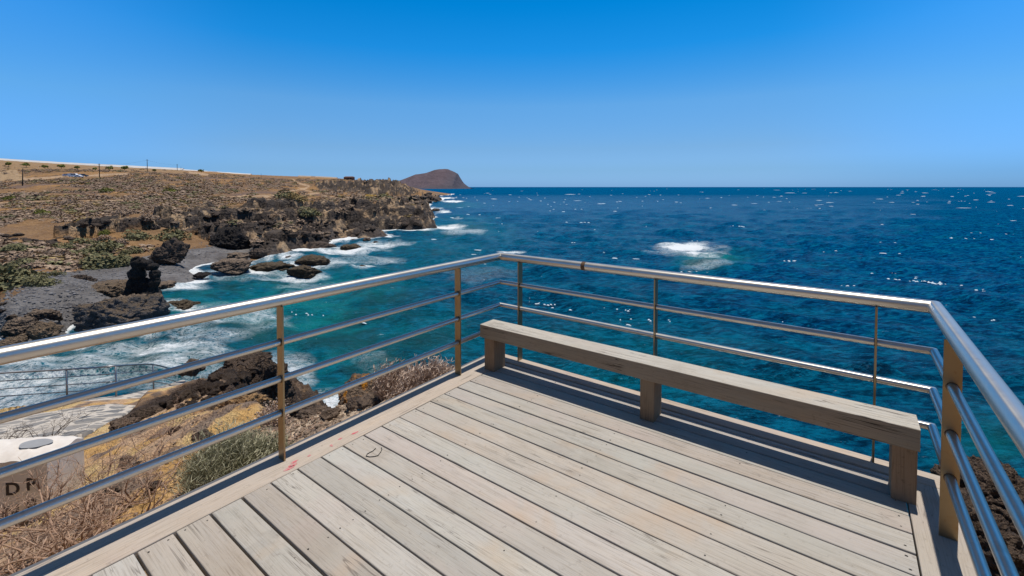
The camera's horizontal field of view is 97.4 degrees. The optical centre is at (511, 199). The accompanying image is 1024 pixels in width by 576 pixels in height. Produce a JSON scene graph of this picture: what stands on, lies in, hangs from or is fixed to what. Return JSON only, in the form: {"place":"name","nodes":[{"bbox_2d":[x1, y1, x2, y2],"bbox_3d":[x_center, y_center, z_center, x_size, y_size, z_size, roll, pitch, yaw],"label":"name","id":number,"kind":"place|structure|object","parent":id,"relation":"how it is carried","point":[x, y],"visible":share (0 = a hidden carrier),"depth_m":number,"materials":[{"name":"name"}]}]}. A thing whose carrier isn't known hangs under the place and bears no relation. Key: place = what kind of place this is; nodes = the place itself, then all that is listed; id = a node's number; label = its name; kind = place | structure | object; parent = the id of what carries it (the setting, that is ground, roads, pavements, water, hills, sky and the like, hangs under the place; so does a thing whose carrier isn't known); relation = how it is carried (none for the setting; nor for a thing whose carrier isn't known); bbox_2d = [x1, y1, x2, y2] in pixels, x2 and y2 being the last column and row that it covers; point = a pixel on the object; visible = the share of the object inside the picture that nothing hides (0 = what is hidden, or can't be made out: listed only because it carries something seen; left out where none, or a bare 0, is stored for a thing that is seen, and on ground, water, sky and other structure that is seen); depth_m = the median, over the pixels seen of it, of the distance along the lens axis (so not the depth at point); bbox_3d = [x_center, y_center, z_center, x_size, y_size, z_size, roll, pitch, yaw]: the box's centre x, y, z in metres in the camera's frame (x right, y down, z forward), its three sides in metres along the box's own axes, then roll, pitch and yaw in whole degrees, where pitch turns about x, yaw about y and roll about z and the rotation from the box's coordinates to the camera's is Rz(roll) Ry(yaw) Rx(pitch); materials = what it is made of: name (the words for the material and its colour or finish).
{"place":"outdoors","nodes":[
{"label":"outdoors","id":0,"kind":"place"},
{"bbox_2d":[0,380,185,438],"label":"path","id":1,"kind":"structure","parent":0,"point":[102,415],"depth_m":11.81,"materials":[{"name":"concrete"}]},
{"bbox_2d":[0,363,175,396],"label":"path railing","id":2,"kind":"object","parent":1,"relation":"on","point":[115,373],"visible":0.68,"depth_m":15.05,"materials":[{"name":"metal"}]},
{"bbox_2d":[0,365,392,575],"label":"ground","id":3,"kind":"structure","parent":0,"point":[153,398],"depth_m":6.56,"materials":[{"name":"soil"}]},
{"bbox_2d":[0,463,71,547],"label":"dry shrub","id":4,"kind":"object","parent":3,"relation":"on","point":[51,495],"visible":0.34,"depth_m":4.72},
{"bbox_2d":[0,435,84,520],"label":"lettered block","id":5,"kind":"structure","parent":3,"relation":"on","point":[13,450],"depth_m":5.77,"materials":[{"name":"white paint"}]},
{"bbox_2d":[0,404,100,438],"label":"dry shrub","id":6,"kind":"object","parent":3,"relation":"on","point":[25,430],"visible":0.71,"depth_m":8.50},
{"bbox_2d":[0,479,118,575],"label":"dry shrub","id":7,"kind":"object","parent":3,"relation":"on","point":[11,569],"visible":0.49,"depth_m":3.56,"materials":[{"name":"plant"}]},
{"bbox_2d":[10,429,131,526],"bbox_3d":[-4.755,2.994,4.883,0.913,0.822,0.836,-1,2,-25],"label":"dry shrub","id":8,"kind":"object","parent":3,"relation":"on","point":[61,486],"visible":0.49,"depth_m":4.97,"materials":[{"name":"plant"}]},
{"bbox_2d":[0,465,169,555],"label":"dry shrub","id":9,"kind":"object","parent":3,"relation":"on","point":[123,504],"visible":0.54,"depth_m":3.74,"materials":[{"name":"plant"}]},
{"bbox_2d":[0,455,179,568],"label":"dry shrub","id":10,"kind":"object","parent":3,"relation":"on","point":[55,544],"visible":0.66,"depth_m":3.19,"materials":[{"name":"plant"}]},
{"bbox_2d":[23,419,196,549],"bbox_3d":[-3.603,2.661,4.333,1.409,0.654,1.103,-1,2,-40],"label":"dry shrub","id":11,"kind":"object","parent":3,"relation":"on","point":[128,481],"visible":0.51,"depth_m":4.33,"materials":[{"name":"plant"}]},
{"bbox_2d":[104,482,123,493],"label":"stone","id":12,"kind":"object","parent":3,"relation":"on","point":[117,488],"visible":0.59,"depth_m":4.66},
{"bbox_2d":[108,417,140,431],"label":"boulder","id":13,"kind":"object","parent":3,"relation":"on","point":[116,423],"visible":0.49,"depth_m":9.29,"materials":[{"name":"stone"}]},
{"bbox_2d":[117,455,133,468],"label":"stone","id":14,"kind":"object","parent":3,"relation":"on","point":[122,459],"visible":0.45,"depth_m":5.96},
{"bbox_2d":[86,415,189,475],"bbox_3d":[-4.284,2.767,5.188,0.757,0.794,1.260,-1,2,-24],"label":"dry shrub","id":15,"kind":"object","parent":3,"relation":"on","point":[124,463],"visible":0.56,"depth_m":5.10,"materials":[{"name":"plant"}]},
{"bbox_2d":[127,406,156,419],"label":"boulder","id":16,"kind":"object","parent":3,"relation":"on","point":[142,414],"visible":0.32,"depth_m":9.90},
{"bbox_2d":[108,395,181,449],"bbox_3d":[-5.521,3.513,6.998,0.846,0.675,0.980,1,2,23],"label":"dry shrub","id":17,"kind":"object","parent":3,"relation":"on","point":[151,430],"visible":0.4,"depth_m":7.01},
{"bbox_2d":[145,480,162,491],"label":"stone","id":18,"kind":"object","parent":3,"relation":"on","point":[153,485],"visible":0.43,"depth_m":4.43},
{"bbox_2d":[168,425,182,434],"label":"stone","id":19,"kind":"object","parent":3,"relation":"on","point":[171,430],"visible":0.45,"depth_m":6.66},
{"bbox_2d":[179,388,191,399],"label":"boulder","id":20,"kind":"object","parent":3,"relation":"on","point":[186,393],"visible":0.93,"depth_m":11.26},
{"bbox_2d":[177,358,205,376],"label":"boulder","id":21,"kind":"object","parent":3,"relation":"on","point":[195,372],"visible":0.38,"depth_m":19.83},
{"bbox_2d":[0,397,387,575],"bbox_3d":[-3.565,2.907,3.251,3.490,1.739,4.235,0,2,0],"label":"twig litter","id":22,"kind":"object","parent":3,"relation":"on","point":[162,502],"visible":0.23,"depth_m":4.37,"materials":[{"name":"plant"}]},
{"bbox_2d":[191,429,214,440],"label":"stone","id":23,"kind":"object","parent":3,"relation":"on","point":[197,435],"visible":0.41,"depth_m":5.65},
{"bbox_2d":[195,381,211,390],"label":"boulder","id":24,"kind":"object","parent":3,"relation":"on","point":[202,384],"visible":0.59,"depth_m":10.37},
{"bbox_2d":[199,386,208,395],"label":"boulder","id":25,"kind":"object","parent":3,"relation":"on","point":[202,391],"visible":0.47,"depth_m":9.05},
{"bbox_2d":[207,373,218,382],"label":"boulder","id":26,"kind":"object","parent":3,"relation":"on","point":[212,377],"visible":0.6,"depth_m":10.95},
{"bbox_2d":[206,388,221,395],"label":"boulder","id":27,"kind":"object","parent":3,"relation":"on","point":[218,390],"visible":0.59,"depth_m":8.71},
{"bbox_2d":[208,381,223,389],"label":"boulder","id":28,"kind":"object","parent":3,"relation":"on","point":[215,384],"visible":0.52,"depth_m":8.97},
{"bbox_2d":[164,416,285,498],"bbox_3d":[-2.232,2.073,3.615,0.909,0.598,0.847,0,2,0],"label":"shrub","id":29,"kind":"object","parent":3,"relation":"on","point":[217,460],"visible":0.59,"depth_m":3.49,"materials":[{"name":"green plant"}]},
{"bbox_2d":[217,380,232,389],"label":"boulder","id":30,"kind":"object","parent":3,"relation":"on","point":[222,386],"visible":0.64,"depth_m":8.79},
{"bbox_2d":[221,369,236,378],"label":"boulder","id":31,"kind":"object","parent":3,"relation":"on","point":[230,370],"visible":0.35,"depth_m":10.18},
{"bbox_2d":[222,372,238,380],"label":"boulder","id":32,"kind":"object","parent":3,"relation":"on","point":[229,375],"visible":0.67,"depth_m":9.89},
{"bbox_2d":[208,351,274,375],"bbox_3d":[-9.678,6.041,16.191,2.434,0.957,1.669,1,2,24],"label":"boulder","id":33,"kind":"object","parent":3,"relation":"on","point":[241,360],"visible":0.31,"depth_m":16.06,"materials":[{"name":"stone"}]},
{"bbox_2d":[239,374,250,382],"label":"boulder","id":34,"kind":"object","parent":3,"relation":"on","point":[242,377],"visible":0.73,"depth_m":10.18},
{"bbox_2d":[214,392,277,409],"bbox_3d":[-4.328,3.409,7.245,0.881,0.767,0.736,0,2,0],"label":"boulder","id":35,"kind":"object","parent":3,"relation":"on","point":[260,398],"visible":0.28,"depth_m":7.15,"materials":[{"name":"stone"}]},
{"bbox_2d":[241,352,272,377],"bbox_3d":[-6.786,4.855,12.003,1.320,1.518,1.028,-1,2,-34],"label":"boulder","id":36,"kind":"object","parent":3,"relation":"on","point":[259,362],"visible":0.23,"depth_m":11.85,"materials":[{"name":"stone"}]},
{"bbox_2d":[238,428,293,464],"bbox_3d":[-1.971,2.045,3.674,0.495,0.322,0.477,0,2,0],"label":"shrub","id":37,"kind":"object","parent":3,"relation":"on","point":[271,450],"visible":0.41,"depth_m":3.63,"materials":[{"name":"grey plant"}]},
{"bbox_2d":[252,397,289,426],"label":"shrub","id":38,"kind":"object","parent":3,"relation":"on","point":[263,412],"visible":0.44,"depth_m":5.67,"materials":[{"name":"plant"}]},
{"bbox_2d":[257,362,295,401],"bbox_3d":[-5.893,4.716,10.905,1.075,1.642,0.919,0,2,0],"label":"boulder","id":39,"kind":"object","parent":3,"relation":"on","point":[269,371],"visible":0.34,"depth_m":10.77,"materials":[{"name":"stone"}]},
{"bbox_2d":[274,397,301,417],"bbox_3d":[-3.836,3.580,7.508,0.625,0.560,0.461,-1,2,-34],"label":"boulder","id":40,"kind":"object","parent":3,"relation":"on","point":[291,401],"visible":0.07,"depth_m":7.47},
{"bbox_2d":[296,405,330,419],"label":"boulder","id":41,"kind":"object","parent":3,"relation":"on","point":[307,412],"visible":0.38,"depth_m":5.39,"materials":[{"name":"stone"}]},
{"bbox_2d":[319,407,341,419],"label":"stone","id":42,"kind":"object","parent":3,"relation":"on","point":[329,414],"visible":0.94,"depth_m":4.70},
{"bbox_2d":[345,396,360,411],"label":"stone","id":43,"kind":"object","parent":3,"relation":"on","point":[351,404],"visible":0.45,"depth_m":4.74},
{"bbox_2d":[338,373,375,404],"bbox_3d":[-1.765,2.317,5.328,0.559,0.453,0.482,-1,2,-20],"label":"boulder","id":44,"kind":"object","parent":3,"relation":"on","point":[363,389],"visible":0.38,"depth_m":5.24,"materials":[{"name":"stone"}]},
{"bbox_2d":[356,392,382,409],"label":"stone","id":45,"kind":"object","parent":3,"relation":"on","point":[367,400],"visible":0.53,"depth_m":4.60,"materials":[{"name":"stone"}]},
{"bbox_2d":[372,358,415,401],"bbox_3d":[-1.140,1.855,4.651,0.664,0.426,0.497,0,2,0],"label":"shrub","id":46,"kind":"object","parent":3,"relation":"on","point":[381,388],"visible":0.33,"depth_m":4.57,"materials":[{"name":"plant"}]},
{"bbox_2d":[383,353,454,400],"bbox_3d":[-0.786,1.811,4.404,0.918,0.576,0.796,-1,2,-37],"label":"shrub","id":47,"kind":"object","parent":3,"relation":"on","point":[422,375],"visible":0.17,"depth_m":4.33,"materials":[{"name":"plant"}]},
{"bbox_2d":[9,354,975,575],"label":"wooden deck","id":48,"kind":"structure","parent":3,"relation":"on","point":[513,466],"depth_m":2.42,"materials":[{"name":"brown wood"}]},
{"bbox_2d":[0,253,1023,575],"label":"steel railing","id":49,"kind":"object","parent":48,"relation":"on","point":[950,403],"visible":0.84,"depth_m":2.43,"materials":[{"name":"silver"}]},
{"bbox_2d":[480,319,920,504],"bbox_3d":[0.988,1.397,3.366,3.055,0.421,0.203,1,2,37],"label":"wooden bench","id":50,"kind":"object","parent":48,"relation":"on","point":[899,432],"visible":1,"depth_m":2.94,"materials":[{"name":"brown wood"}]},
{"bbox_2d":[930,455,1023,535],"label":"boulder","id":51,"kind":"object","parent":3,"relation":"on","point":[996,505],"visible":0.29,"depth_m":4.73,"materials":[{"name":"stone"}]},
{"bbox_2d":[960,489,1023,575],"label":"boulder","id":52,"kind":"object","parent":3,"relation":"on","point":[1014,543],"visible":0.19,"depth_m":3.73,"materials":[{"name":"stone"}]},
{"bbox_2d":[0,160,450,340],"bbox_3d":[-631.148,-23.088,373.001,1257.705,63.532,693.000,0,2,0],"label":"hillside","id":53,"kind":"structure","parent":0,"point":[393,211],"depth_m":101.31,"materials":[{"name":"soil"}]},
{"bbox_2d":[0,333,28,346],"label":"boulder","id":54,"kind":"object","parent":53,"relation":"on","point":[20,338],"visible":0.56,"depth_m":29.89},
{"bbox_2d":[0,243,38,252],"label":"shrub","id":55,"kind":"object","parent":53,"relation":"on","point":[13,246],"visible":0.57,"depth_m":57.75,"materials":[{"name":"green plant"}]},
{"bbox_2d":[0,258,40,276],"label":"shrub","id":56,"kind":"object","parent":53,"relation":"on","point":[7,265],"visible":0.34,"depth_m":46.52,"materials":[{"name":"green plant"}]},
{"bbox_2d":[0,316,42,336],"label":"boulder","id":57,"kind":"object","parent":53,"relation":"on","point":[17,326],"visible":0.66,"depth_m":32.14,"materials":[{"name":"stone"}]},
{"bbox_2d":[0,266,48,292],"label":"shrub","id":58,"kind":"object","parent":53,"relation":"on","point":[15,278],"visible":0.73,"depth_m":39.58,"materials":[{"name":"green plant"}]},
{"bbox_2d":[5,252,47,261],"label":"shrub","id":59,"kind":"object","parent":53,"relation":"on","point":[16,256],"visible":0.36,"depth_m":50.74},
{"bbox_2d":[21,275,63,286],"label":"shrub","id":60,"kind":"object","parent":53,"relation":"on","point":[40,281],"visible":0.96,"depth_m":38.98,"materials":[{"name":"green plant"}]},
{"bbox_2d":[24,309,63,321],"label":"boulder","id":61,"kind":"object","parent":53,"relation":"on","point":[42,314],"visible":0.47,"depth_m":33.56,"materials":[{"name":"stone"}]},
{"bbox_2d":[24,321,64,340],"bbox_3d":[-32.199,9.294,31.024,1.971,1.713,1.744,0,2,17],"label":"boulder","id":62,"kind":"object","parent":53,"relation":"on","point":[41,330],"visible":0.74,"depth_m":30.64,"materials":[{"name":"stone"}]},
{"bbox_2d":[39,248,71,254],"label":"shrub","id":63,"kind":"object","parent":53,"relation":"on","point":[59,250],"visible":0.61,"depth_m":55.00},
{"bbox_2d":[52,198,76,205],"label":"shrub","id":64,"kind":"object","parent":53,"relation":"on","point":[67,200],"visible":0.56,"depth_m":115.77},
{"bbox_2d":[52,242,78,249],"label":"shrub","id":65,"kind":"object","parent":53,"relation":"on","point":[66,246],"visible":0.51,"depth_m":60.19,"materials":[{"name":"green plant"}]},
{"bbox_2d":[66,238,96,244],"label":"shrub","id":66,"kind":"object","parent":53,"relation":"on","point":[81,242],"visible":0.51,"depth_m":63.78,"materials":[{"name":"green plant"}]},
{"bbox_2d":[0,158,183,169],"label":"wall","id":67,"kind":"structure","parent":53,"relation":"on","point":[91,164],"depth_m":453.46,"materials":[{"name":"beige"}]},
{"bbox_2d":[72,241,117,257],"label":"shrub","id":68,"kind":"object","parent":53,"relation":"on","point":[93,248],"visible":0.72,"depth_m":59.27,"materials":[{"name":"green plant"}]},
{"bbox_2d":[77,252,126,269],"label":"shrub","id":69,"kind":"object","parent":53,"relation":"on","point":[98,261],"visible":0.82,"depth_m":51.98,"materials":[{"name":"green plant"}]},
{"bbox_2d":[89,234,115,240],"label":"shrub","id":70,"kind":"object","parent":53,"relation":"on","point":[99,238],"visible":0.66,"depth_m":68.93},
{"bbox_2d":[97,230,110,235],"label":"shrub","id":71,"kind":"object","parent":53,"relation":"on","point":[106,232],"visible":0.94,"depth_m":71.32,"materials":[{"name":"green plant"}]},
{"bbox_2d":[91,279,126,297],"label":"boulder","id":72,"kind":"object","parent":53,"relation":"on","point":[113,288],"visible":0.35,"depth_m":40.54,"materials":[{"name":"stone"}]},
{"bbox_2d":[96,238,125,249],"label":"shrub","id":73,"kind":"object","parent":53,"relation":"on","point":[119,244],"visible":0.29,"depth_m":62.29,"materials":[{"name":"green plant"}]},
{"bbox_2d":[0,235,237,337],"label":"pebbles","id":74,"kind":"object","parent":53,"relation":"on","point":[8,294],"visible":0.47,"depth_m":38.04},
{"bbox_2d":[42,270,66,276],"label":"shrub","id":75,"kind":"object","parent":74,"relation":"on","point":[54,273],"visible":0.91,"depth_m":42.72,"materials":[{"name":"green plant"}]},
{"bbox_2d":[71,274,97,281],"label":"boulder","id":76,"kind":"object","parent":74,"relation":"on","point":[86,277],"visible":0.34,"depth_m":44.15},
{"bbox_2d":[108,256,130,268],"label":"shrub","id":77,"kind":"object","parent":53,"relation":"on","point":[119,264],"visible":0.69,"depth_m":53.41,"materials":[{"name":"green plant"}]},
{"bbox_2d":[71,293,170,331],"bbox_3d":[-29.088,9.185,33.715,5.230,4.058,4.162,0,2,11],"label":"boulder","id":78,"kind":"object","parent":53,"relation":"on","point":[107,312],"visible":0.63,"depth_m":32.84,"materials":[{"name":"stone"}]},
{"bbox_2d":[113,238,129,245],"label":"shrub","id":79,"kind":"object","parent":53,"relation":"on","point":[122,240],"visible":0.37,"depth_m":66.50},
{"bbox_2d":[114,208,134,216],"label":"shrub","id":80,"kind":"object","parent":53,"relation":"on","point":[125,212],"visible":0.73,"depth_m":86.92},
{"bbox_2d":[118,252,132,259],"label":"shrub","id":81,"kind":"object","parent":53,"relation":"on","point":[122,255],"visible":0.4,"depth_m":57.60,"materials":[{"name":"green plant"}]},
{"bbox_2d":[120,245,143,254],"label":"shrub","id":82,"kind":"object","parent":53,"relation":"on","point":[133,248],"visible":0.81,"depth_m":61.85,"materials":[{"name":"green plant"}]},
{"bbox_2d":[118,293,146,298],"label":"boulder","id":83,"kind":"object","parent":53,"relation":"on","point":[128,296],"visible":0.09,"depth_m":37.14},
{"bbox_2d":[112,256,161,297],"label":"boulder","id":84,"kind":"object","parent":53,"relation":"on","point":[139,282],"visible":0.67,"depth_m":40.34,"materials":[{"name":"stone"}]},
{"bbox_2d":[121,229,154,240],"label":"shrub","id":85,"kind":"object","parent":53,"relation":"on","point":[138,236],"visible":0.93,"depth_m":70.75,"materials":[{"name":"green plant"}]},
{"bbox_2d":[136,213,160,220],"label":"shrub","id":86,"kind":"object","parent":53,"relation":"on","point":[149,217],"visible":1,"depth_m":76.77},
{"bbox_2d":[158,280,176,288],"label":"boulder","id":87,"kind":"object","parent":53,"relation":"on","point":[167,284],"visible":0.14,"depth_m":45.85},
{"bbox_2d":[147,237,190,264],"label":"boulder","id":88,"kind":"object","parent":53,"relation":"on","point":[173,251],"visible":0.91,"depth_m":56.63,"materials":[{"name":"stone"}]},
{"bbox_2d":[155,227,191,241],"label":"shrub","id":89,"kind":"object","parent":53,"relation":"on","point":[179,234],"visible":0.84,"depth_m":73.78,"materials":[{"name":"green plant"}]},
{"bbox_2d":[192,272,210,278],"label":"boulder","id":90,"kind":"object","parent":53,"relation":"on","point":[200,275],"visible":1,"depth_m":52.59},
{"bbox_2d":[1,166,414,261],"bbox_3d":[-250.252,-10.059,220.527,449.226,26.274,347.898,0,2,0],"label":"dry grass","id":91,"kind":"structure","parent":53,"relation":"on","point":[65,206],"depth_m":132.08,"materials":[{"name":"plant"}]},
{"bbox_2d":[0,165,422,271],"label":"scrub","id":92,"kind":"object","parent":53,"relation":"on","point":[26,214],"visible":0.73,"depth_m":131.83,"materials":[{"name":"plant"}]},
{"bbox_2d":[183,169,251,174],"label":"wall","id":93,"kind":"structure","parent":53,"relation":"on","point":[219,172],"depth_m":462.89,"materials":[{"name":"beige"}]},
{"bbox_2d":[209,227,251,249],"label":"boulder","id":94,"kind":"object","parent":53,"relation":"on","point":[233,238],"visible":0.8,"depth_m":72.54,"materials":[{"name":"stone"}]},
{"bbox_2d":[210,258,252,274],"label":"boulder","id":95,"kind":"object","parent":53,"relation":"on","point":[235,266],"visible":0.9,"depth_m":55.12,"materials":[{"name":"stone"}]},
{"bbox_2d":[227,252,248,258],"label":"boulder","id":96,"kind":"object","parent":53,"relation":"on","point":[238,255],"visible":0.73,"depth_m":64.94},
{"bbox_2d":[249,248,267,257],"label":"boulder","id":97,"kind":"object","parent":53,"relation":"on","point":[257,253],"visible":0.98,"depth_m":68.50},
{"bbox_2d":[249,261,294,271],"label":"boulder","id":98,"kind":"object","parent":53,"relation":"on","point":[268,266],"visible":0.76,"depth_m":57.70,"materials":[{"name":"stone"}]},
{"bbox_2d":[274,189,298,198],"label":"shrub","id":99,"kind":"object","parent":53,"relation":"on","point":[283,193],"visible":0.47,"depth_m":141.54,"materials":[{"name":"green plant"}]},
{"bbox_2d":[285,192,308,201],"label":"shrub","id":100,"kind":"object","parent":53,"relation":"on","point":[299,198],"visible":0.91,"depth_m":122.19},
{"bbox_2d":[297,206,322,216],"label":"shrub","id":101,"kind":"object","parent":53,"relation":"on","point":[308,212],"visible":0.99,"depth_m":109.36,"materials":[{"name":"green plant"}]},
{"bbox_2d":[310,241,336,248],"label":"boulder","id":102,"kind":"object","parent":53,"relation":"on","point":[320,244],"visible":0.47,"depth_m":79.11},
{"bbox_2d":[400,169,470,188],"bbox_3d":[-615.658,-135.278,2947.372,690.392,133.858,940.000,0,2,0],"label":"island","id":103,"kind":"structure","parent":0,"point":[442,179],"depth_m":2813.79,"materials":[{"name":"stone"}]},
{"bbox_2d":[0,187,1023,523],"bbox_3d":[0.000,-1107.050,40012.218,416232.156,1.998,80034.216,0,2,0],"label":"sea","id":104,"kind":"structure","parent":0,"point":[832,237],"depth_m":44.96,"materials":[{"name":"liquid"}]},
{"bbox_2d":[167,299,200,309],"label":"boulder","id":105,"kind":"object","parent":104,"relation":"in","point":[183,304],"visible":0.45,"depth_m":39.70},
{"bbox_2d":[287,265,321,278],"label":"boulder","id":106,"kind":"object","parent":104,"relation":"in","point":[304,271],"visible":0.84,"depth_m":54.61,"materials":[{"name":"stone"}]},
{"bbox_2d":[294,254,330,265],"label":"boulder","id":107,"kind":"object","parent":104,"relation":"in","point":[313,260],"visible":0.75,"depth_m":62.16,"materials":[{"name":"stone"}]},
{"bbox_2d":[340,244,360,249],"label":"boulder","id":108,"kind":"object","parent":104,"relation":"in","point":[349,246],"visible":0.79,"depth_m":78.26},
{"bbox_2d":[272,190,1015,325],"bbox_3d":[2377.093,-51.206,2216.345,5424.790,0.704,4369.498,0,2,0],"label":"whitecaps","id":109,"kind":"object","parent":104,"relation":"on","point":[939,283],"visible":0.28,"depth_m":71.21,"materials":[{"name":"white liquid"}]},
{"bbox_2d":[0,0,1023,186],"label":"sky","id":110,"kind":"structure","parent":0,"point":[490,93],"materials":[{"name":"blue"}]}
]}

